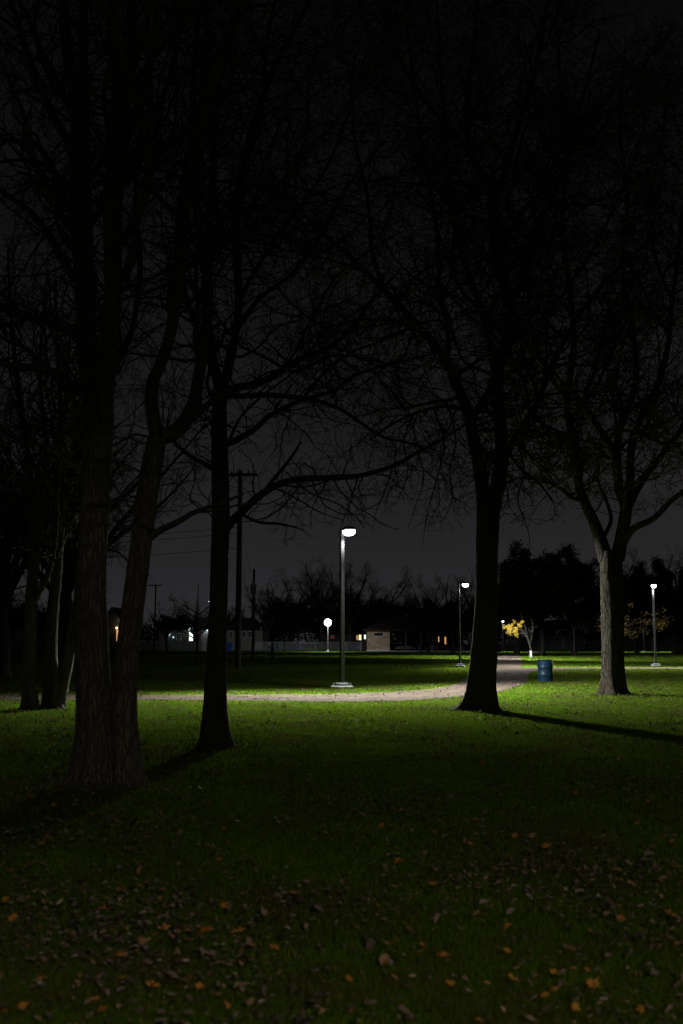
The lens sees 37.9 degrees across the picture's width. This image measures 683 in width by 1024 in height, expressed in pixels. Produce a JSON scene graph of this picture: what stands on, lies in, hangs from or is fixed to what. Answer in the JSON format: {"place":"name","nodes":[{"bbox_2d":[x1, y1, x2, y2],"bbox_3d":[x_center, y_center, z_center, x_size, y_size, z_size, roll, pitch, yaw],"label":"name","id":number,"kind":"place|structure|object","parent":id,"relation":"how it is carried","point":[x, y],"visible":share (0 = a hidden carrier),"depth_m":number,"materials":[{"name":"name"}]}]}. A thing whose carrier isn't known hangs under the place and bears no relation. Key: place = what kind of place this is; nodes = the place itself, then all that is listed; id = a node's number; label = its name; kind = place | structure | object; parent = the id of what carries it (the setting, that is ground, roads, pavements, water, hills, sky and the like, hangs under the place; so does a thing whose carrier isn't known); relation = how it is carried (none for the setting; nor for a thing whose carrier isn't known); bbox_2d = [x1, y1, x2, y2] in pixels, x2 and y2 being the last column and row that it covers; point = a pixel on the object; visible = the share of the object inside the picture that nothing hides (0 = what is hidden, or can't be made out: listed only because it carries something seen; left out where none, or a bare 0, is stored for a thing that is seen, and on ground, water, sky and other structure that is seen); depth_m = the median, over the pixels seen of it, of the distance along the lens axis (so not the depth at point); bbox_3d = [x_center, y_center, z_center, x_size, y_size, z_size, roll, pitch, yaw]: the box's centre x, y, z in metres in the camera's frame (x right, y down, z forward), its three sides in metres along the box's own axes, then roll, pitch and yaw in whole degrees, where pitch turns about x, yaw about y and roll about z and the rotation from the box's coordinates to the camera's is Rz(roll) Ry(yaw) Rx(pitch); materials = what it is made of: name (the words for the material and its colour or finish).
{"place":"outdoors","nodes":[
{"label":"outdoors","id":0,"kind":"place"},
{"bbox_2d":[11,651,172,651],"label":"path","id":1,"kind":"structure","parent":0,"point":[109,651],"depth_m":182.25,"materials":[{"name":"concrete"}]},
{"bbox_2d":[220,900,228,908],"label":"maple leaf","id":2,"kind":"object","parent":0,"point":[225,904],"visible":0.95,"depth_m":5.82,"materials":[{"name":"orange plant"}]},
{"bbox_2d":[0,662,527,701],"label":"path","id":3,"kind":"structure","parent":0,"point":[453,691],"depth_m":29.58,"materials":[{"name":"concrete"}]},
{"bbox_2d":[0,644,682,1023],"bbox_3d":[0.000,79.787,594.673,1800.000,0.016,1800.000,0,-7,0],"label":"ground","id":4,"kind":"structure","parent":0,"point":[346,762],"depth_m":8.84,"materials":[{"name":"green plant"}]},
{"bbox_2d":[8,563,26,613],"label":"bare tree","id":5,"kind":"object","parent":4,"relation":"on","point":[11,607],"visible":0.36,"depth_m":89.48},
{"bbox_2d":[15,1001,28,1008],"bbox_3d":[-1.347,2.083,4.208,0.064,0.006,0.059,-12,12,-31],"label":"maple leaf","id":6,"kind":"object","parent":4,"relation":"on","point":[21,1005],"visible":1,"depth_m":4.21,"materials":[{"name":"orange plant"}]},
{"bbox_2d":[9,612,59,649],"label":"house","id":7,"kind":"structure","parent":4,"relation":"on","point":[16,636],"depth_m":213.26,"materials":[{"name":"blue"}]},
{"bbox_2d":[17,632,21,639],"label":"window","id":8,"kind":"structure","parent":7,"relation":"in","point":[19,634],"depth_m":213.31,"materials":[{"name":"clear glass"}]},
{"bbox_2d":[42,632,44,649],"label":"door","id":9,"kind":"structure","parent":7,"relation":"in","point":[43,637],"depth_m":213.21,"materials":[{"name":"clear glass"}]},
{"bbox_2d":[9,581,72,637],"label":"bare tree","id":10,"kind":"object","parent":4,"relation":"on","point":[42,624],"visible":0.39,"depth_m":138.46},
{"bbox_2d":[0,343,140,677],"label":"bare tree","id":11,"kind":"object","parent":4,"relation":"on","point":[11,574],"visible":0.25,"depth_m":45.75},
{"bbox_2d":[0,180,184,710],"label":"bare tree","id":12,"kind":"object","parent":4,"relation":"on","point":[29,695],"visible":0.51,"depth_m":23.73,"materials":[{"name":"brown plant"}]},
{"bbox_2d":[72,580,114,609],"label":"bare tree","id":13,"kind":"object","parent":4,"relation":"on","point":[108,590],"visible":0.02,"depth_m":165.03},
{"bbox_2d":[0,205,189,709],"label":"bare tree","id":14,"kind":"object","parent":4,"relation":"on","point":[55,688],"visible":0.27,"depth_m":23.80,"materials":[{"name":"brown plant"}]},
{"bbox_2d":[1,372,210,673],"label":"bare tree","id":15,"kind":"object","parent":4,"relation":"on","point":[68,581],"visible":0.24,"depth_m":51.69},
{"bbox_2d":[108,607,120,650],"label":"house","id":16,"kind":"structure","parent":4,"relation":"on","point":[113,617],"depth_m":203.69,"materials":[{"name":"brown"}]},
{"bbox_2d":[149,584,161,650],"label":"utility pole","id":17,"kind":"object","parent":4,"relation":"on","point":[155,585],"visible":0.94,"depth_m":188.93,"materials":[{"name":"brown wood"}]},
{"bbox_2d":[145,596,190,651],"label":"bare tree","id":18,"kind":"object","parent":4,"relation":"on","point":[167,629],"visible":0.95,"depth_m":168.38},
{"bbox_2d":[139,640,202,650],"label":"fence","id":19,"kind":"object","parent":4,"relation":"on","point":[187,644],"visible":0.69,"depth_m":195.24,"materials":[{"name":"grey metal"}]},
{"bbox_2d":[156,613,186,628],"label":"leafy tree","id":20,"kind":"object","parent":4,"relation":"on","point":[168,619],"visible":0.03,"depth_m":228.06,"materials":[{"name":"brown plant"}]},
{"bbox_2d":[156,616,200,650],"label":"house","id":21,"kind":"structure","parent":4,"relation":"on","point":[180,637],"depth_m":206.32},
{"bbox_2d":[176,633,180,639],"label":"window","id":22,"kind":"structure","parent":21,"relation":"in","point":[178,637],"depth_m":206.34,"materials":[{"name":"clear glass"}]},
{"bbox_2d":[166,596,208,650],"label":"bare tree","id":23,"kind":"object","parent":4,"relation":"on","point":[189,626],"visible":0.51,"depth_m":198.07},
{"bbox_2d":[167,583,229,663],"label":"slim tree","id":24,"kind":"object","parent":4,"relation":"on","point":[196,635],"visible":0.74,"depth_m":74.38,"materials":[{"name":"brown plant"}]},
{"bbox_2d":[195,981,204,988],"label":"maple leaf","id":25,"kind":"object","parent":4,"relation":"on","point":[199,984],"visible":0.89,"depth_m":4.45,"materials":[{"name":"orange plant"}]},
{"bbox_2d":[199,626,207,650],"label":"house","id":26,"kind":"structure","parent":4,"relation":"on","point":[204,635],"depth_m":198.38,"materials":[{"name":"grey"}]},
{"bbox_2d":[204,632,207,650],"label":"door","id":27,"kind":"structure","parent":26,"relation":"in","point":[205,633],"depth_m":198.34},
{"bbox_2d":[227,643,231,650],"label":"wheeled bin","id":28,"kind":"object","parent":4,"relation":"on","point":[229,646],"visible":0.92,"depth_m":184.92,"materials":[{"name":"blue plastic"}]},
{"bbox_2d":[0,0,464,791],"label":"bare tree","id":29,"kind":"object","parent":4,"relation":"on","point":[106,750],"visible":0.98,"depth_m":11.39,"materials":[{"name":"brown plant"}]},
{"bbox_2d":[227,603,250,623],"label":"bare tree","id":30,"kind":"object","parent":4,"relation":"on","point":[243,610],"visible":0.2,"depth_m":227.97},
{"bbox_2d":[229,470,257,667],"bbox_3d":[-6.366,3.566,61.785,2.200,12.543,0.520,0,-7,0],"label":"utility pole","id":31,"kind":"object","parent":4,"relation":"on","point":[238,600],"visible":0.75,"depth_m":61.65,"materials":[{"name":"brown wood"}]},
{"bbox_2d":[43,533,235,547],"bbox_3d":[-27.365,2.381,67.056,43.175,0.872,0.025,-2,-8,13],"label":"overhead cable","id":32,"kind":"object","parent":31,"relation":"attached to","point":[175,538],"visible":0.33,"depth_m":63.01,"materials":[{"name":"rubber"}]},
{"bbox_2d":[113,548,235,557],"bbox_3d":[-27.365,3.313,66.933,43.175,0.872,0.025,-2,-8,13],"label":"overhead cable","id":33,"kind":"object","parent":31,"relation":"attached to","point":[182,552],"visible":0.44,"depth_m":62.84,"materials":[{"name":"rubber"}]},
{"bbox_2d":[242,531,267,664],"bbox_3d":[-5.466,5.028,62.167,2.080,9.347,0.021,4,-9,-29],"label":"guy wire","id":34,"kind":"object","parent":31,"relation":"attached to","point":[254,596],"visible":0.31,"depth_m":62.15,"materials":[{"name":"black metal"}]},
{"bbox_2d":[227,614,265,649],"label":"house","id":35,"kind":"structure","parent":4,"relation":"on","point":[246,633],"depth_m":210.42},
{"bbox_2d":[250,569,255,660],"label":"utility pole","id":36,"kind":"object","parent":4,"relation":"on","point":[253,593],"visible":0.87,"depth_m":86.74,"materials":[{"name":"brown wood"}]},
{"bbox_2d":[242,572,297,650],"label":"bare tree","id":37,"kind":"object","parent":4,"relation":"on","point":[268,621],"visible":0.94,"depth_m":208.35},
{"bbox_2d":[266,640,274,659],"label":"sapling","id":38,"kind":"object","parent":4,"relation":"on","point":[272,652],"visible":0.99,"depth_m":91.63,"materials":[{"name":"brown plant"}]},
{"bbox_2d":[268,943,279,949],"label":"maple leaf","id":39,"kind":"object","parent":4,"relation":"on","point":[275,947],"visible":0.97,"depth_m":5.02,"materials":[{"name":"orange plant"}]},
{"bbox_2d":[284,620,284,653],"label":"steel post","id":40,"kind":"object","parent":4,"relation":"on","point":[284,636],"visible":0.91,"depth_m":148.76,"materials":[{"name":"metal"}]},
{"bbox_2d":[263,596,312,649],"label":"leafy tree","id":41,"kind":"object","parent":4,"relation":"on","point":[294,618],"visible":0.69,"depth_m":210.97,"materials":[{"name":"brown plant"}]},
{"bbox_2d":[257,564,332,649],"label":"bare tree","id":42,"kind":"object","parent":4,"relation":"on","point":[268,597],"visible":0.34,"depth_m":216.68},
{"bbox_2d":[255,642,361,650],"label":"fence","id":43,"kind":"object","parent":4,"relation":"on","point":[315,645],"visible":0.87,"depth_m":195.22,"materials":[{"name":"grey metal"}]},
{"bbox_2d":[285,557,358,650],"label":"bare tree","id":44,"kind":"object","parent":4,"relation":"on","point":[320,601],"visible":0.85,"depth_m":202.56,"materials":[{"name":"black plant"}]},
{"bbox_2d":[324,619,330,651],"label":"street lamp","id":45,"kind":"object","parent":4,"relation":"on","point":[327,622],"visible":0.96,"depth_m":175.82,"materials":[{"name":"glass"}]},
{"bbox_2d":[298,603,357,635],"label":"leafy tree","id":46,"kind":"object","parent":4,"relation":"on","point":[314,627],"visible":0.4,"depth_m":211.78,"materials":[{"name":"brown plant"}]},
{"bbox_2d":[0,0,663,750],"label":"bare tree","id":47,"kind":"object","parent":4,"relation":"on","point":[214,732],"visible":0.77,"depth_m":14.86,"materials":[{"name":"brown plant"}]},
{"bbox_2d":[316,624,365,649],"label":"house","id":48,"kind":"structure","parent":4,"relation":"on","point":[358,635],"depth_m":212.24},
{"bbox_2d":[0,672,682,1023],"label":"leaf litter","id":49,"kind":"object","parent":4,"relation":"on","point":[179,927],"visible":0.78,"depth_m":6.33,"materials":[{"name":"plant"}]},
{"bbox_2d":[7,913,18,921],"bbox_3d":[-1.834,2.265,5.566,0.073,0.008,0.068,20,34,17],"label":"maple leaf","id":50,"kind":"object","parent":49,"relation":"on","point":[11,917],"visible":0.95,"depth_m":5.56,"materials":[{"name":"orange plant"}]},
{"bbox_2d":[146,980,159,986],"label":"maple leaf","id":51,"kind":"object","parent":49,"relation":"on","point":[152,981],"visible":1,"depth_m":4.42,"materials":[{"name":"orange plant"}]},
{"bbox_2d":[158,922,169,929],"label":"maple leaf","id":52,"kind":"object","parent":49,"relation":"on","point":[165,928],"visible":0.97,"depth_m":5.31,"materials":[{"name":"orange plant"}]},
{"bbox_2d":[197,925,213,933],"bbox_3d":[-0.718,2.197,5.246,0.108,0.016,0.113,-27,-36,5],"label":"maple leaf","id":53,"kind":"object","parent":49,"relation":"on","point":[203,929],"visible":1,"depth_m":5.24,"materials":[{"name":"orange plant"}]},
{"bbox_2d":[230,926,244,932],"bbox_3d":[-0.546,2.202,5.242,0.098,0.017,0.112,-9,-7,-35],"label":"maple leaf","id":54,"kind":"object","parent":49,"relation":"on","point":[239,929],"visible":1,"depth_m":5.25,"materials":[{"name":"orange plant"}]},
{"bbox_2d":[391,857,403,863],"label":"maple leaf","id":55,"kind":"object","parent":49,"relation":"on","point":[396,860],"visible":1,"depth_m":6.93,"materials":[{"name":"orange plant"}]},
{"bbox_2d":[541,842,551,847],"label":"maple leaf","id":56,"kind":"object","parent":49,"relation":"on","point":[545,845],"visible":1,"depth_m":7.45,"materials":[{"name":"orange plant"}]},
{"bbox_2d":[549,985,560,990],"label":"maple leaf","id":57,"kind":"object","parent":49,"relation":"on","point":[555,988],"visible":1,"depth_m":4.42,"materials":[{"name":"orange plant"}]},
{"bbox_2d":[586,977,599,988],"bbox_3d":[1.121,2.095,4.432,0.077,0.013,0.073,-25,28,-32],"label":"maple leaf","id":58,"kind":"object","parent":49,"relation":"on","point":[590,982],"visible":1,"depth_m":4.43,"materials":[{"name":"orange plant"}]},
{"bbox_2d":[330,526,355,688],"bbox_3d":[0.118,3.335,34.348,0.600,5.645,0.970,5,-9,-33],"label":"street lamp","id":59,"kind":"object","parent":4,"relation":"on","point":[345,532],"visible":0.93,"depth_m":34.37,"materials":[{"name":"metal"}]},
{"bbox_2d":[14,594,679,648],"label":"distant woodland","id":60,"kind":"object","parent":4,"relation":"on","point":[149,635],"visible":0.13,"depth_m":266.44,"materials":[{"name":"brown plant"}]},
{"bbox_2d":[312,553,386,650],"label":"bare tree","id":61,"kind":"object","parent":4,"relation":"on","point":[351,616],"visible":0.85,"depth_m":201.98,"materials":[{"name":"black plant"}]},
{"bbox_2d":[345,567,416,625],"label":"bare tree","id":62,"kind":"object","parent":4,"relation":"on","point":[392,601],"visible":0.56,"depth_m":216.17,"materials":[{"name":"black plant"}]},
{"bbox_2d":[355,597,411,627],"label":"leafy tree","id":63,"kind":"object","parent":4,"relation":"on","point":[365,624],"visible":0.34,"depth_m":216.27,"materials":[{"name":"brown plant"}]},
{"bbox_2d":[380,592,425,649],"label":"bare tree","id":64,"kind":"object","parent":4,"relation":"on","point":[399,611],"visible":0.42,"depth_m":210.99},
{"bbox_2d":[362,616,472,650],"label":"picnic shelter","id":65,"kind":"object","parent":4,"relation":"on","point":[378,636],"visible":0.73,"depth_m":188.53,"materials":[{"name":"brick"}]},
{"bbox_2d":[400,567,458,651],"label":"bare tree","id":66,"kind":"object","parent":4,"relation":"on","point":[426,624],"visible":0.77,"depth_m":168.48,"materials":[{"name":"black plant"}]},
{"bbox_2d":[404,632,461,649],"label":"house","id":67,"kind":"structure","parent":4,"relation":"on","point":[411,639],"depth_m":214.20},
{"bbox_2d":[413,597,470,649],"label":"leafy tree","id":68,"kind":"object","parent":4,"relation":"on","point":[441,635],"visible":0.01,"depth_m":212.90,"materials":[{"name":"brown plant"}]},
{"bbox_2d":[438,951,448,956],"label":"maple leaf","id":69,"kind":"object","parent":4,"relation":"on","point":[444,953],"visible":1,"depth_m":4.90,"materials":[{"name":"orange plant"}]},
{"bbox_2d":[413,567,474,652],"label":"bare tree","id":70,"kind":"object","parent":4,"relation":"on","point":[452,623],"visible":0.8,"depth_m":158.33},
{"bbox_2d":[206,0,682,711],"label":"bare tree","id":71,"kind":"object","parent":4,"relation":"on","point":[480,690],"visible":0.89,"depth_m":23.16,"materials":[{"name":"brown plant"}]},
{"bbox_2d":[445,978,454,985],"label":"maple leaf","id":72,"kind":"object","parent":4,"relation":"on","point":[449,982],"visible":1,"depth_m":4.49,"materials":[{"name":"orange plant"}]},
{"bbox_2d":[448,576,474,624],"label":"bare tree","id":73,"kind":"object","parent":4,"relation":"on","point":[469,606],"visible":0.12,"depth_m":178.04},
{"bbox_2d":[455,582,468,666],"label":"street lamp","id":74,"kind":"object","parent":4,"relation":"on","point":[464,584],"visible":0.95,"depth_m":65.73,"materials":[{"name":"metal"}]},
{"bbox_2d":[471,599,511,633],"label":"leafy tree","id":75,"kind":"object","parent":4,"relation":"on","point":[500,625],"visible":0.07,"depth_m":208.86,"materials":[{"name":"brown plant"}]},
{"bbox_2d":[473,555,547,652],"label":"leafy tree","id":76,"kind":"object","parent":4,"relation":"on","point":[527,624],"visible":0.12,"depth_m":147.58,"materials":[{"name":"brown plant"}]},
{"bbox_2d":[508,972,518,980],"bbox_3d":[0.779,2.103,4.500,0.078,0.017,0.084,27,-10,-24],"label":"maple leaf","id":77,"kind":"object","parent":4,"relation":"on","point":[512,977],"visible":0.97,"depth_m":4.51,"materials":[{"name":"orange plant"}]},
{"bbox_2d":[502,613,537,656],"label":"leaning tree","id":78,"kind":"object","parent":4,"relation":"on","point":[509,627],"visible":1,"depth_m":107.39,"materials":[{"name":"yellow plant"}]},
{"bbox_2d":[498,539,588,654],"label":"leafy tree","id":79,"kind":"object","parent":4,"relation":"on","point":[522,589],"visible":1,"depth_m":133.04,"materials":[{"name":"green plant"}]},
{"bbox_2d":[540,992,548,996],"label":"maple leaf","id":80,"kind":"object","parent":4,"relation":"on","point":[545,994],"visible":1,"depth_m":4.34,"materials":[{"name":"orange plant"}]},
{"bbox_2d":[537,659,552,681],"bbox_3d":[8.238,6.413,40.281,0.614,0.888,0.614,0,-7,0],"label":"steel drum","id":81,"kind":"object","parent":4,"relation":"on","point":[545,669],"visible":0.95,"depth_m":40.04,"materials":[{"name":"blue metal"}]},
{"bbox_2d":[530,620,585,650],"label":"house","id":82,"kind":"structure","parent":4,"relation":"on","point":[550,632],"depth_m":208.41,"materials":[{"name":"grey"}]},
{"bbox_2d":[561,636,564,649],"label":"door","id":83,"kind":"structure","parent":82,"relation":"in","point":[562,637],"depth_m":208.22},
{"bbox_2d":[437,0,682,695],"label":"bare tree","id":84,"kind":"object","parent":4,"relation":"on","point":[613,675],"visible":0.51,"depth_m":30.59,"materials":[{"name":"brown plant"}]},
{"bbox_2d":[542,545,600,653],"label":"leafy tree","id":85,"kind":"object","parent":4,"relation":"on","point":[587,579],"visible":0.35,"depth_m":137.27,"materials":[{"name":"green plant"}]},
{"bbox_2d":[571,1001,580,1011],"bbox_3d":[0.990,2.087,4.204,0.053,0.005,0.049,32,38,30],"label":"maple leaf","id":86,"kind":"object","parent":4,"relation":"on","point":[575,1005],"visible":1,"depth_m":4.21,"materials":[{"name":"orange plant"}]},
{"bbox_2d":[555,605,599,655],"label":"autumn tree","id":87,"kind":"object","parent":4,"relation":"on","point":[578,622],"visible":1,"depth_m":123.89,"materials":[{"name":"brown plant"}]},
{"bbox_2d":[559,541,648,620],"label":"bare tree","id":88,"kind":"object","parent":4,"relation":"on","point":[626,596],"visible":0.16,"depth_m":149.20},
{"bbox_2d":[598,559,667,652],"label":"leafy tree","id":89,"kind":"object","parent":4,"relation":"on","point":[634,615],"visible":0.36,"depth_m":156.38,"materials":[{"name":"brown plant"}]},
{"bbox_2d":[584,625,682,649],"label":"house","id":90,"kind":"structure","parent":4,"relation":"on","point":[665,634],"depth_m":210.31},
{"bbox_2d":[650,637,653,649],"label":"door","id":91,"kind":"structure","parent":90,"relation":"in","point":[651,638],"depth_m":210.16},
{"bbox_2d":[595,602,674,639],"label":"autumn tree","id":92,"kind":"object","parent":4,"relation":"on","point":[644,625],"visible":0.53,"depth_m":71.76,"materials":[{"name":"brown plant"}]},
{"bbox_2d":[635,1004,646,1012],"bbox_3d":[1.256,2.082,4.174,0.058,0.005,0.053,-11,21,2],"label":"maple leaf","id":93,"kind":"object","parent":4,"relation":"on","point":[642,1008],"visible":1,"depth_m":4.17,"materials":[{"name":"orange plant"}]},
{"bbox_2d":[622,547,682,653],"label":"bare tree","id":94,"kind":"object","parent":4,"relation":"on","point":[672,610],"visible":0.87,"depth_m":148.53,"materials":[{"name":"black plant"}]},
{"bbox_2d":[651,583,660,666],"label":"street lamp","id":95,"kind":"object","parent":4,"relation":"on","point":[653,585],"visible":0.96,"depth_m":67.05,"materials":[{"name":"metal"}]},
{"bbox_2d":[641,554,682,652],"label":"leafy tree","id":96,"kind":"object","parent":4,"relation":"on","point":[656,564],"visible":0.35,"depth_m":153.49,"materials":[{"name":"green plant"}]},
{"bbox_2d":[669,551,682,585],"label":"bare tree","id":97,"kind":"object","parent":4,"relation":"on","point":[680,572],"visible":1,"depth_m":142.85,"materials":[{"name":"black plant"}]},
{"bbox_2d":[0,0,682,643],"label":"sky","id":98,"kind":"structure","parent":0,"point":[450,552],"materials":[{"name":"black"}]},
{"bbox_2d":[497,651,550,661],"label":"path","id":99,"kind":"structure","parent":0,"point":[514,657],"depth_m":106.97,"materials":[{"name":"concrete"}]},
{"bbox_2d":[503,668,579,675],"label":"path","id":100,"kind":"structure","parent":0,"point":[518,671],"depth_m":56.18,"materials":[{"name":"concrete"}]},
{"bbox_2d":[500,667,682,668],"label":"path","id":101,"kind":"structure","parent":0,"point":[625,668],"depth_m":60.75,"materials":[{"name":"concrete"}]}
]}

